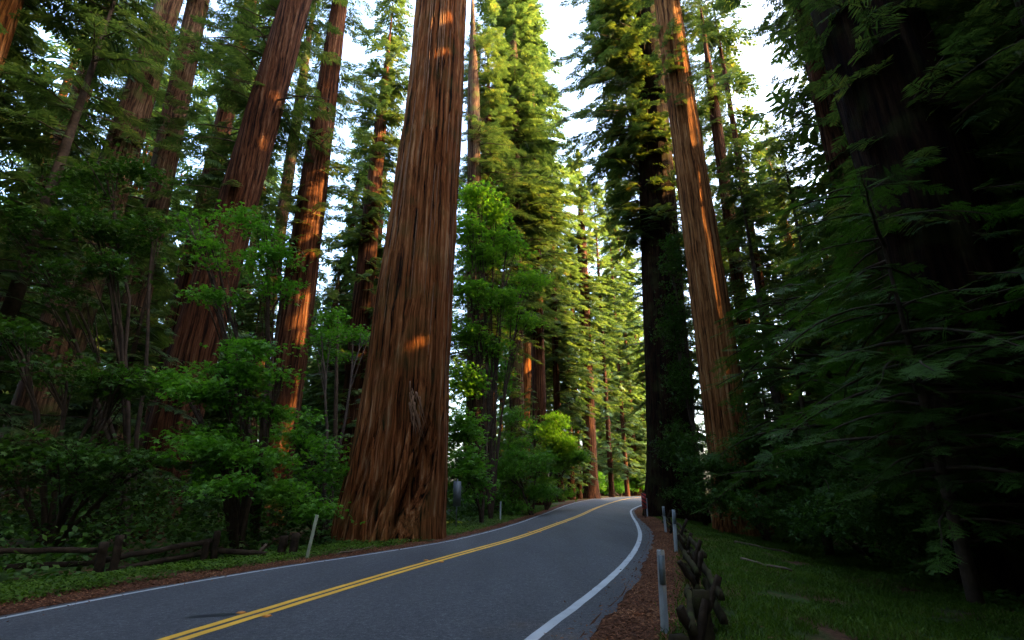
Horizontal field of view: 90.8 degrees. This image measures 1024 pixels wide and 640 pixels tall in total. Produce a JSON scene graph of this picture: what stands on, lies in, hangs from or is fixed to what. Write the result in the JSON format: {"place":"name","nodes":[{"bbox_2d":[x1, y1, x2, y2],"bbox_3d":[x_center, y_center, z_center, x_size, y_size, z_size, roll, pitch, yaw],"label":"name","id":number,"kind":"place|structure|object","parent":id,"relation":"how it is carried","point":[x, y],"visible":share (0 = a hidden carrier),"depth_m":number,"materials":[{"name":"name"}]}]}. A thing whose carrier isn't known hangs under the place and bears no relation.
{"place":"outdoors","nodes":[
{"label":"outdoors","id":0,"kind":"place"},
{"bbox_2d":[0,496,653,639],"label":"road","id":1,"kind":"structure","parent":0,"point":[523,588],"depth_m":8.00,"materials":[{"name":"grey asphalt"}]},
{"bbox_2d":[189,613,237,617],"bbox_3d":[-3.984,3.926,6.715,0.641,0.002,0.199,7,-20,-19],"label":"tar patch","id":2,"kind":"object","parent":1,"relation":"on","point":[210,615],"visible":1,"depth_m":6.71,"materials":[{"name":"grey asphalt"}]},
{"bbox_2d":[0,496,631,618],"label":"white edge line","id":3,"kind":"object","parent":1,"relation":"on","point":[235,574],"visible":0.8,"depth_m":9.46,"materials":[{"name":"paint"}]},
{"bbox_2d":[157,497,638,639],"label":"yellow centre line","id":4,"kind":"object","parent":1,"relation":"on","point":[233,618],"visible":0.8,"depth_m":7.90,"materials":[{"name":"paint"}]},
{"bbox_2d":[176,497,639,639],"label":"yellow centre line","id":5,"kind":"object","parent":1,"relation":"on","point":[252,617],"visible":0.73,"depth_m":7.89,"materials":[{"name":"paint"}]},
{"bbox_2d":[524,505,641,639],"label":"white edge line","id":6,"kind":"object","parent":1,"relation":"on","point":[537,634],"visible":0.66,"depth_m":7.92,"materials":[{"name":"paint"}]},
{"bbox_2d":[0,0,826,489],"label":"sky","id":7,"kind":"structure","parent":0,"point":[563,22],"materials":[{"name":"white"}]},
{"bbox_2d":[0,495,1023,639],"bbox_3d":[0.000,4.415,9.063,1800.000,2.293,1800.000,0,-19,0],"label":"ground","id":8,"kind":"structure","parent":0,"point":[825,632],"depth_m":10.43,"materials":[{"name":"green plant"}]},
{"bbox_2d":[0,0,81,361],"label":"redwood tree","id":9,"kind":"object","parent":8,"relation":"on","point":[29,30],"visible":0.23,"depth_m":26.36,"materials":[{"name":"green plant"}]},
{"bbox_2d":[0,0,145,385],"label":"redwood tree","id":10,"kind":"object","parent":8,"relation":"on","point":[73,92],"visible":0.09,"depth_m":37.68,"materials":[{"name":"green plant"}]},
{"bbox_2d":[0,0,166,180],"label":"redwood tree","id":11,"kind":"object","parent":8,"relation":"on","point":[8,55],"visible":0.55,"depth_m":23.32,"materials":[{"name":"green plant"}]},
{"bbox_2d":[0,140,183,548],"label":"maple tree","id":12,"kind":"object","parent":8,"relation":"on","point":[94,226],"visible":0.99,"depth_m":18.20,"materials":[{"name":"green plant"}]},
{"bbox_2d":[0,0,186,479],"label":"young redwood","id":13,"kind":"object","parent":8,"relation":"on","point":[104,51],"visible":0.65,"depth_m":21.59,"materials":[{"name":"green plant"}]},
{"bbox_2d":[0,312,218,555],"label":"broadleaf thicket","id":14,"kind":"object","parent":8,"relation":"on","point":[76,467],"visible":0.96,"depth_m":14.32,"materials":[{"name":"green plant"}]},
{"bbox_2d":[0,530,220,572],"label":"split rail fence","id":15,"kind":"object","parent":8,"relation":"on","point":[102,559],"visible":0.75,"depth_m":11.04,"materials":[{"name":"brown wood"}]},
{"bbox_2d":[0,211,222,546],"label":"young redwood","id":16,"kind":"object","parent":8,"relation":"on","point":[133,353],"visible":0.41,"depth_m":20.57,"materials":[{"name":"green plant"}]},
{"bbox_2d":[0,0,232,520],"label":"redwood tree","id":17,"kind":"object","parent":8,"relation":"on","point":[139,103],"visible":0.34,"depth_m":31.00,"materials":[{"name":"green plant"}]},
{"bbox_2d":[102,235,167,438],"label":"redwood tree","id":18,"kind":"object","parent":8,"relation":"on","point":[152,318],"depth_m":51.41,"materials":[{"name":"green plant"}]},
{"bbox_2d":[69,0,266,517],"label":"redwood tree","id":19,"kind":"object","parent":8,"relation":"on","point":[175,114],"visible":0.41,"depth_m":33.69,"materials":[{"name":"green plant"}]},
{"bbox_2d":[125,0,271,422],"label":"redwood tree","id":20,"kind":"object","parent":8,"relation":"on","point":[183,281],"visible":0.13,"depth_m":36.10,"materials":[{"name":"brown plant"}]},
{"bbox_2d":[113,332,307,548],"bbox_3d":[-8.921,3.603,14.918,7.073,6.724,4.372,-9,-21,25],"label":"maple tree","id":21,"kind":"object","parent":8,"relation":"on","point":[202,446],"visible":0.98,"depth_m":14.84,"materials":[{"name":"green plant"}]},
{"bbox_2d":[98,0,347,538],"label":"redwood tree","id":22,"kind":"object","parent":8,"relation":"on","point":[263,124],"visible":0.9,"depth_m":28.74,"materials":[{"name":"brown plant"}]},
{"bbox_2d":[187,277,277,518],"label":"young redwood","id":23,"kind":"object","parent":8,"relation":"on","point":[258,327],"visible":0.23,"depth_m":33.53,"materials":[{"name":"green plant"}]},
{"bbox_2d":[160,199,312,546],"bbox_3d":[-11.089,1.337,18.553,7.191,13.342,4.625,0,-19,0],"label":"maple tree","id":24,"kind":"object","parent":8,"relation":"on","point":[216,296],"visible":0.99,"depth_m":19.39,"materials":[{"name":"green plant"}]},
{"bbox_2d":[218,548,266,555],"bbox_3d":[-6.682,5.695,12.411,1.238,0.231,0.127,4,-19,-11],"label":"fallen rail","id":25,"kind":"object","parent":8,"relation":"on","point":[237,551],"visible":0.9,"depth_m":12.37,"materials":[{"name":"brown wood"}]},
{"bbox_2d":[236,263,275,425],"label":"redwood tree","id":26,"kind":"object","parent":8,"relation":"on","point":[251,329],"visible":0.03,"depth_m":60.27,"materials":[{"name":"green plant"}]},
{"bbox_2d":[0,504,556,604],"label":"ground cover","id":27,"kind":"object","parent":8,"relation":"on","point":[14,589],"visible":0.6,"depth_m":10.64,"materials":[{"name":"green plant"}]},
{"bbox_2d":[238,0,325,499],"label":"redwood tree","id":28,"kind":"object","parent":8,"relation":"on","point":[300,62],"visible":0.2,"depth_m":42.59,"materials":[{"name":"green plant"}]},
{"bbox_2d":[277,535,288,557],"bbox_3d":[-5.859,5.928,12.839,0.210,0.825,0.197,0,-19,0],"label":"short post","id":29,"kind":"object","parent":8,"relation":"on","point":[283,544],"visible":0.53,"depth_m":12.84,"materials":[{"name":"brown wood"}]},
{"bbox_2d":[288,533,299,556],"bbox_3d":[-5.667,5.986,13.079,0.220,0.865,0.196,0,-19,0],"label":"short post","id":30,"kind":"object","parent":8,"relation":"on","point":[295,538],"visible":0.54,"depth_m":13.08,"materials":[{"name":"brown wood"}]},
{"bbox_2d":[229,302,370,541],"bbox_3d":[-8.173,3.181,21.412,5.424,11.757,12.092,5,-19,-15],"label":"maple tree","id":31,"kind":"object","parent":8,"relation":"on","point":[275,496],"visible":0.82,"depth_m":18.31,"materials":[{"name":"green plant"}]},
{"bbox_2d":[0,497,611,615],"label":"dirt shoulder","id":32,"kind":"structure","parent":8,"relation":"on","point":[160,581],"depth_m":9.52},
{"bbox_2d":[305,515,318,557],"bbox_3d":[-5.045,5.562,12.654,0.085,1.280,0.029,7,-19,2],"label":"guide post","id":33,"kind":"object","parent":32,"relation":"on","point":[312,536],"visible":0.81,"depth_m":12.69,"materials":[{"name":"plastic"}]},
{"bbox_2d":[336,545,373,554],"bbox_3d":[-4.252,6.248,13.732,0.105,0.139,1.386,-10,-21,27],"label":"fallen branch","id":34,"kind":"object","parent":32,"relation":"on","point":[352,550],"visible":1,"depth_m":13.57,"materials":[{"name":"brown wood"}]},
{"bbox_2d":[250,0,382,525],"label":"redwood tree","id":35,"kind":"object","parent":8,"relation":"on","point":[311,203],"visible":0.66,"depth_m":33.88,"materials":[{"name":"brown plant"}]},
{"bbox_2d":[297,253,351,498],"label":"redwood tree","id":36,"kind":"object","parent":8,"relation":"on","point":[344,271],"visible":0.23,"depth_m":52.41,"materials":[{"name":"green plant"}]},
{"bbox_2d":[315,316,347,467],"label":"young redwood","id":37,"kind":"object","parent":8,"relation":"on","point":[341,386],"visible":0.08,"depth_m":44.30,"materials":[{"name":"green plant"}]},
{"bbox_2d":[299,157,368,447],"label":"redwood tree","id":38,"kind":"object","parent":8,"relation":"on","point":[355,179],"visible":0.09,"depth_m":66.89,"materials":[{"name":"green plant"}]},
{"bbox_2d":[330,277,338,519],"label":"thin tree","id":39,"kind":"object","parent":8,"relation":"on","point":[335,421],"visible":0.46,"depth_m":33.01,"materials":[{"name":"brown plant"}]},
{"bbox_2d":[302,0,413,495],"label":"redwood tree","id":40,"kind":"object","parent":8,"relation":"on","point":[366,235],"visible":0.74,"depth_m":48.00,"materials":[{"name":"brown plant"}]},
{"bbox_2d":[0,514,773,639],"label":"leaf litter","id":41,"kind":"object","parent":8,"relation":"on","point":[640,618],"visible":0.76,"depth_m":8.59,"materials":[{"name":"brown plant"}]},
{"bbox_2d":[336,389,463,490],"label":"young redwood","id":42,"kind":"object","parent":8,"relation":"on","point":[348,434],"depth_m":29.89,"materials":[{"name":"green plant"}]},
{"bbox_2d":[329,0,490,544],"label":"giant redwood","id":43,"kind":"object","parent":8,"relation":"on","point":[395,484],"visible":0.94,"depth_m":19.30,"materials":[{"name":"brown plant"}]},
{"bbox_2d":[453,479,460,526],"bbox_3d":[-2.497,8.427,22.806,0.360,2.400,0.059,0,-19,0],"label":"road sign","id":44,"kind":"object","parent":8,"relation":"on","point":[456,493],"visible":0.82,"depth_m":22.95,"materials":[{"name":"metal"}]},
{"bbox_2d":[447,358,524,523],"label":"maple tree","id":45,"kind":"object","parent":8,"relation":"on","point":[464,471],"visible":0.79,"depth_m":25.46,"materials":[{"name":"green plant"}]},
{"bbox_2d":[453,15,542,507],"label":"redwood tree","id":46,"kind":"object","parent":8,"relation":"on","point":[502,51],"visible":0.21,"depth_m":56.86,"materials":[{"name":"green plant"}]},
{"bbox_2d":[449,0,547,511],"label":"redwood tree","id":47,"kind":"object","parent":8,"relation":"on","point":[476,42],"visible":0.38,"depth_m":52.01,"materials":[{"name":"green plant"}]},
{"bbox_2d":[449,175,563,518],"bbox_3d":[-1.084,1.096,32.778,9.296,22.518,5.054,15,-24,-37],"label":"maple tree","id":48,"kind":"object","parent":8,"relation":"on","point":[484,253],"visible":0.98,"depth_m":32.92,"materials":[{"name":"green plant"}]},
{"bbox_2d":[0,474,1023,613],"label":"undergrowth","id":49,"kind":"object","parent":8,"relation":"on","point":[199,524],"visible":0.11,"depth_m":14.88,"materials":[{"name":"green plant"}]},
{"bbox_2d":[0,3,1023,509],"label":"surrounding wood","id":50,"kind":"object","parent":8,"relation":"on","point":[8,391],"visible":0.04,"depth_m":52.27,"materials":[{"name":"green plant"}]},
{"bbox_2d":[461,403,572,514],"bbox_3d":[0.358,9.914,36.316,7.724,8.217,6.788,-8,-20,22],"label":"roadside shrub","id":51,"kind":"object","parent":8,"relation":"on","point":[508,468],"visible":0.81,"depth_m":35.22,"materials":[{"name":"green plant"}]},
{"bbox_2d":[480,367,557,509],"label":"young redwood","id":52,"kind":"object","parent":8,"relation":"on","point":[512,429],"visible":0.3,"depth_m":42.18,"materials":[{"name":"green plant"}]},
{"bbox_2d":[454,0,593,502],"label":"redwood tree","id":53,"kind":"object","parent":8,"relation":"on","point":[515,19],"visible":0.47,"depth_m":60.60,"materials":[{"name":"green plant"}]},
{"bbox_2d":[500,147,560,497],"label":"redwood tree","id":54,"kind":"object","parent":8,"relation":"on","point":[527,367],"visible":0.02,"depth_m":62.68,"materials":[{"name":"brown plant"}]},
{"bbox_2d":[451,0,614,477],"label":"redwood tree","id":55,"kind":"object","parent":8,"relation":"on","point":[562,170],"visible":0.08,"depth_m":79.99,"materials":[{"name":"green plant"}]},
{"bbox_2d":[504,388,561,506],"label":"young redwood","id":56,"kind":"object","parent":8,"relation":"on","point":[532,443],"visible":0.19,"depth_m":49.12,"materials":[{"name":"green plant"}]},
{"bbox_2d":[519,55,579,504],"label":"redwood tree","id":57,"kind":"object","parent":8,"relation":"on","point":[538,378],"visible":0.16,"depth_m":57.70,"materials":[{"name":"green plant"}]},
{"bbox_2d":[516,410,595,509],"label":"maple tree","id":58,"kind":"object","parent":8,"relation":"on","point":[564,447],"visible":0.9,"depth_m":43.94,"materials":[{"name":"green plant"}]},
{"bbox_2d":[531,174,604,501],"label":"redwood tree","id":59,"kind":"object","parent":8,"relation":"on","point":[554,360],"visible":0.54,"depth_m":69.40,"materials":[{"name":"green plant"}]},
{"bbox_2d":[546,289,596,499],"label":"redwood tree","id":60,"kind":"object","parent":8,"relation":"on","point":[571,480],"visible":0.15,"depth_m":74.88,"materials":[{"name":"green plant"}]},
{"bbox_2d":[552,248,604,498],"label":"redwood tree","id":61,"kind":"object","parent":8,"relation":"on","point":[576,279],"visible":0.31,"depth_m":80.02,"materials":[{"name":"green plant"}]},
{"bbox_2d":[560,149,621,498],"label":"redwood tree","id":62,"kind":"object","parent":8,"relation":"on","point":[590,491],"visible":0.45,"depth_m":86.50,"materials":[{"name":"green plant"}]},
{"bbox_2d":[576,178,640,496],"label":"redwood tree","id":63,"kind":"object","parent":8,"relation":"on","point":[607,469],"visible":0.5,"depth_m":106.96,"materials":[{"name":"green plant"}]},
{"bbox_2d":[582,459,644,495],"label":"roadside shrub","id":64,"kind":"object","parent":8,"relation":"on","point":[603,486],"visible":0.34,"depth_m":121.05,"materials":[{"name":"green plant"}]},
{"bbox_2d":[594,285,636,495],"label":"redwood tree","id":65,"kind":"object","parent":8,"relation":"on","point":[613,431],"visible":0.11,"depth_m":124.38,"materials":[{"name":"green plant"}]},
{"bbox_2d":[601,355,636,495],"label":"redwood tree","id":66,"kind":"object","parent":8,"relation":"on","point":[617,430],"visible":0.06,"depth_m":136.43,"materials":[{"name":"green plant"}]},
{"bbox_2d":[594,212,645,495],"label":"redwood tree","id":67,"kind":"object","parent":8,"relation":"on","point":[627,427],"visible":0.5,"depth_m":121.37,"materials":[{"name":"green plant"}]},
{"bbox_2d":[593,175,646,477],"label":"redwood tree","id":68,"kind":"object","parent":8,"relation":"on","point":[638,322],"visible":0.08,"depth_m":145.46,"materials":[{"name":"green plant"}]},
{"bbox_2d":[612,390,642,494],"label":"young redwood","id":69,"kind":"object","parent":8,"relation":"on","point":[628,441],"visible":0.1,"depth_m":134.40,"materials":[{"name":"green plant"}]},
{"bbox_2d":[616,237,643,435],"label":"redwood tree","id":70,"kind":"object","parent":8,"relation":"on","point":[638,298],"visible":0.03,"depth_m":162.69,"materials":[{"name":"green plant"}]},
{"bbox_2d":[580,506,700,639],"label":"dirt shoulder","id":71,"kind":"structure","parent":8,"relation":"on","point":[638,510],"depth_m":7.78},
{"bbox_2d":[657,550,668,635],"bbox_3d":[1.801,3.370,6.000,0.095,1.170,0.040,2,-19,1],"label":"guide post","id":72,"kind":"object","parent":71,"relation":"on","point":[662,589],"visible":1,"depth_m":6.04,"materials":[{"name":"white plastic"}]},
{"bbox_2d":[662,506,666,531],"bbox_3d":[6.191,8.204,20.439,0.100,1.250,0.042,-1,-19,0],"label":"guide post","id":73,"kind":"object","parent":71,"relation":"on","point":[664,518],"visible":0.85,"depth_m":20.48,"materials":[{"name":"white plastic"}]},
{"bbox_2d":[672,510,677,551],"bbox_3d":[4.506,5.952,13.934,0.100,1.350,0.042,2,-19,1],"label":"guide post","id":74,"kind":"object","parent":71,"relation":"on","point":[674,530],"visible":0.83,"depth_m":13.97,"materials":[{"name":"white plastic"}]},
{"bbox_2d":[550,0,732,522],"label":"redwood tree","id":75,"kind":"object","parent":8,"relation":"on","point":[638,156],"visible":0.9,"depth_m":41.22,"materials":[{"name":"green plant"}]},
{"bbox_2d":[641,492,646,517],"bbox_3d":[8.118,11.567,30.936,0.300,1.900,0.038,0,-19,0],"label":"hazard marker","id":76,"kind":"object","parent":8,"relation":"on","point":[643,500],"visible":0.91,"depth_m":31.05,"materials":[{"name":"red paint"}]},
{"bbox_2d":[614,156,706,454],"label":"redwood tree","id":77,"kind":"object","parent":8,"relation":"on","point":[639,361],"visible":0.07,"depth_m":65.10,"materials":[{"name":"green plant"}]},
{"bbox_2d":[647,220,711,525],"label":"tree","id":78,"kind":"object","parent":8,"relation":"on","point":[673,329],"visible":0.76,"depth_m":31.52,"materials":[{"name":"green plant"}]},
{"bbox_2d":[661,510,727,639],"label":"crossed rail fence","id":79,"kind":"object","parent":8,"relation":"on","point":[701,603],"visible":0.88,"depth_m":6.08,"materials":[{"name":"brown wood"}]},
{"bbox_2d":[630,0,773,536],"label":"redwood tree","id":80,"kind":"object","parent":8,"relation":"on","point":[709,298],"visible":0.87,"depth_m":30.74,"materials":[{"name":"brown plant"}]},
{"bbox_2d":[664,388,793,541],"bbox_3d":[10.386,6.557,23.618,6.229,7.556,5.115,-5,-19,14],"label":"roadside bush","id":81,"kind":"object","parent":8,"relation":"on","point":[717,466],"visible":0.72,"depth_m":23.57,"materials":[{"name":"green plant"}]},
{"bbox_2d":[677,0,789,501],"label":"redwood tree","id":82,"kind":"object","parent":8,"relation":"on","point":[720,141],"visible":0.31,"depth_m":47.59,"materials":[{"name":"green plant"}]},
{"bbox_2d":[683,0,825,500],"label":"redwood tree","id":83,"kind":"object","parent":8,"relation":"on","point":[726,47],"visible":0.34,"depth_m":63.04,"materials":[{"name":"green plant"}]},
{"bbox_2d":[734,541,790,552],"bbox_3d":[8.639,7.848,17.464,1.744,0.338,0.126,-11,-22,31],"label":"fallen branch","id":84,"kind":"object","parent":8,"relation":"on","point":[749,544],"visible":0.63,"depth_m":17.48,"materials":[{"name":"brown wood"}]},
{"bbox_2d":[740,557,791,571],"bbox_3d":[6.300,6.068,12.559,0.140,0.228,1.223,15,-24,-37],"label":"fallen branch","id":85,"kind":"object","parent":8,"relation":"on","point":[780,567],"visible":0.75,"depth_m":12.46,"materials":[{"name":"brown wood"}]},
{"bbox_2d":[731,339,813,543],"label":"young redwood","id":86,"kind":"object","parent":8,"relation":"on","point":[770,413],"visible":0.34,"depth_m":23.46,"materials":[{"name":"green plant"}]},
{"bbox_2d":[714,145,842,504],"bbox_3d":[16.243,0.217,33.619,8.417,26.543,8.569,-10,-21,27],"label":"young redwood","id":87,"kind":"object","parent":8,"relation":"on","point":[744,207],"visible":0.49,"depth_m":34.70,"materials":[{"name":"green plant"}]},
{"bbox_2d":[750,135,808,416],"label":"redwood tree","id":88,"kind":"object","parent":8,"relation":"on","point":[772,161],"depth_m":75.15,"materials":[{"name":"green plant"}]},
{"bbox_2d":[759,136,831,448],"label":"redwood tree","id":89,"kind":"object","parent":8,"relation":"on","point":[787,237],"visible":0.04,"depth_m":67.54,"materials":[{"name":"green plant"}]},
{"bbox_2d":[757,5,846,340],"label":"redwood tree","id":90,"kind":"object","parent":8,"relation":"on","point":[776,46],"visible":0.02,"depth_m":63.61,"materials":[{"name":"green plant"}]},
{"bbox_2d":[691,276,925,555],"bbox_3d":[12.114,3.892,19.805,9.638,10.907,9.084,9,-20,-24],"label":"young redwood","id":91,"kind":"object","parent":8,"relation":"on","point":[795,372],"visible":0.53,"depth_m":19.95,"materials":[{"name":"green plant"}]},
{"bbox_2d":[738,131,888,506],"bbox_3d":[20.785,-0.913,34.584,9.727,29.113,9.238,0,-19,0],"label":"young redwood","id":92,"kind":"object","parent":8,"relation":"on","point":[777,171],"visible":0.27,"depth_m":37.43,"materials":[{"name":"green plant"}]},
{"bbox_2d":[792,213,877,491],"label":"redwood tree","id":93,"kind":"object","parent":8,"relation":"on","point":[827,343],"depth_m":53.89,"materials":[{"name":"green plant"}]},
{"bbox_2d":[754,39,922,508],"bbox_3d":[19.041,-4.099,28.754,10.283,31.732,10.101,-7,-20,20],"label":"young redwood","id":94,"kind":"object","parent":8,"relation":"on","point":[820,276],"visible":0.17,"depth_m":30.98,"materials":[{"name":"green plant"}]},
{"bbox_2d":[743,0,934,539],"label":"redwood tree","id":95,"kind":"object","parent":8,"relation":"on","point":[828,134],"visible":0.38,"depth_m":29.08,"materials":[{"name":"green plant"}]},
{"bbox_2d":[717,431,1006,579],"bbox_3d":[9.856,5.373,15.101,5.448,4.545,9.544,0,-19,0],"label":"roadside bush","id":96,"kind":"object","parent":8,"relation":"on","point":[844,524],"visible":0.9,"depth_m":14.15,"materials":[{"name":"green plant"}]},
{"bbox_2d":[830,253,894,499],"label":"redwood tree","id":97,"kind":"object","parent":8,"relation":"on","point":[859,381],"visible":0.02,"depth_m":46.23,"materials":[{"name":"green plant"}]},
{"bbox_2d":[713,0,1023,596],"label":"redwood tree","id":98,"kind":"object","parent":8,"relation":"on","point":[897,98],"visible":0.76,"depth_m":14.03,"materials":[{"name":"green plant"}]},
{"bbox_2d":[741,159,1023,604],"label":"young redwood","id":99,"kind":"object","parent":8,"relation":"on","point":[918,379],"visible":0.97,"depth_m":10.88,"materials":[{"name":"green plant"}]},
{"bbox_2d":[762,0,1023,354],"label":"redwood tree","id":100,"kind":"object","parent":8,"relation":"on","point":[840,169],"visible":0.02,"depth_m":27.55,"materials":[{"name":"green plant"}]},
{"bbox_2d":[898,196,1023,551],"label":"young redwood","id":101,"kind":"object","parent":8,"relation":"on","point":[1010,301],"visible":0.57,"depth_m":10.84,"materials":[{"name":"green plant"}]},
{"bbox_2d":[927,0,1023,246],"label":"redwood tree","id":102,"kind":"object","parent":8,"relation":"on","point":[992,49],"visible":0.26,"depth_m":14.90,"materials":[{"name":"green plant"}]},
{"bbox_2d":[932,0,1023,258],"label":"redwood tree","id":103,"kind":"object","parent":8,"relation":"on","point":[992,125],"visible":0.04,"depth_m":21.70,"materials":[{"name":"green plant"}]},
{"bbox_2d":[935,3,1022,246],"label":"redwood tree","id":104,"kind":"object","parent":8,"relation":"on","point":[986,64],"visible":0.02,"depth_m":23.85,"materials":[{"name":"green plant"}]},
{"bbox_2d":[953,0,1023,374],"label":"young redwood","id":105,"kind":"object","parent":8,"relation":"on","point":[1019,8],"visible":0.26,"depth_m":14.67,"materials":[{"name":"green plant"}]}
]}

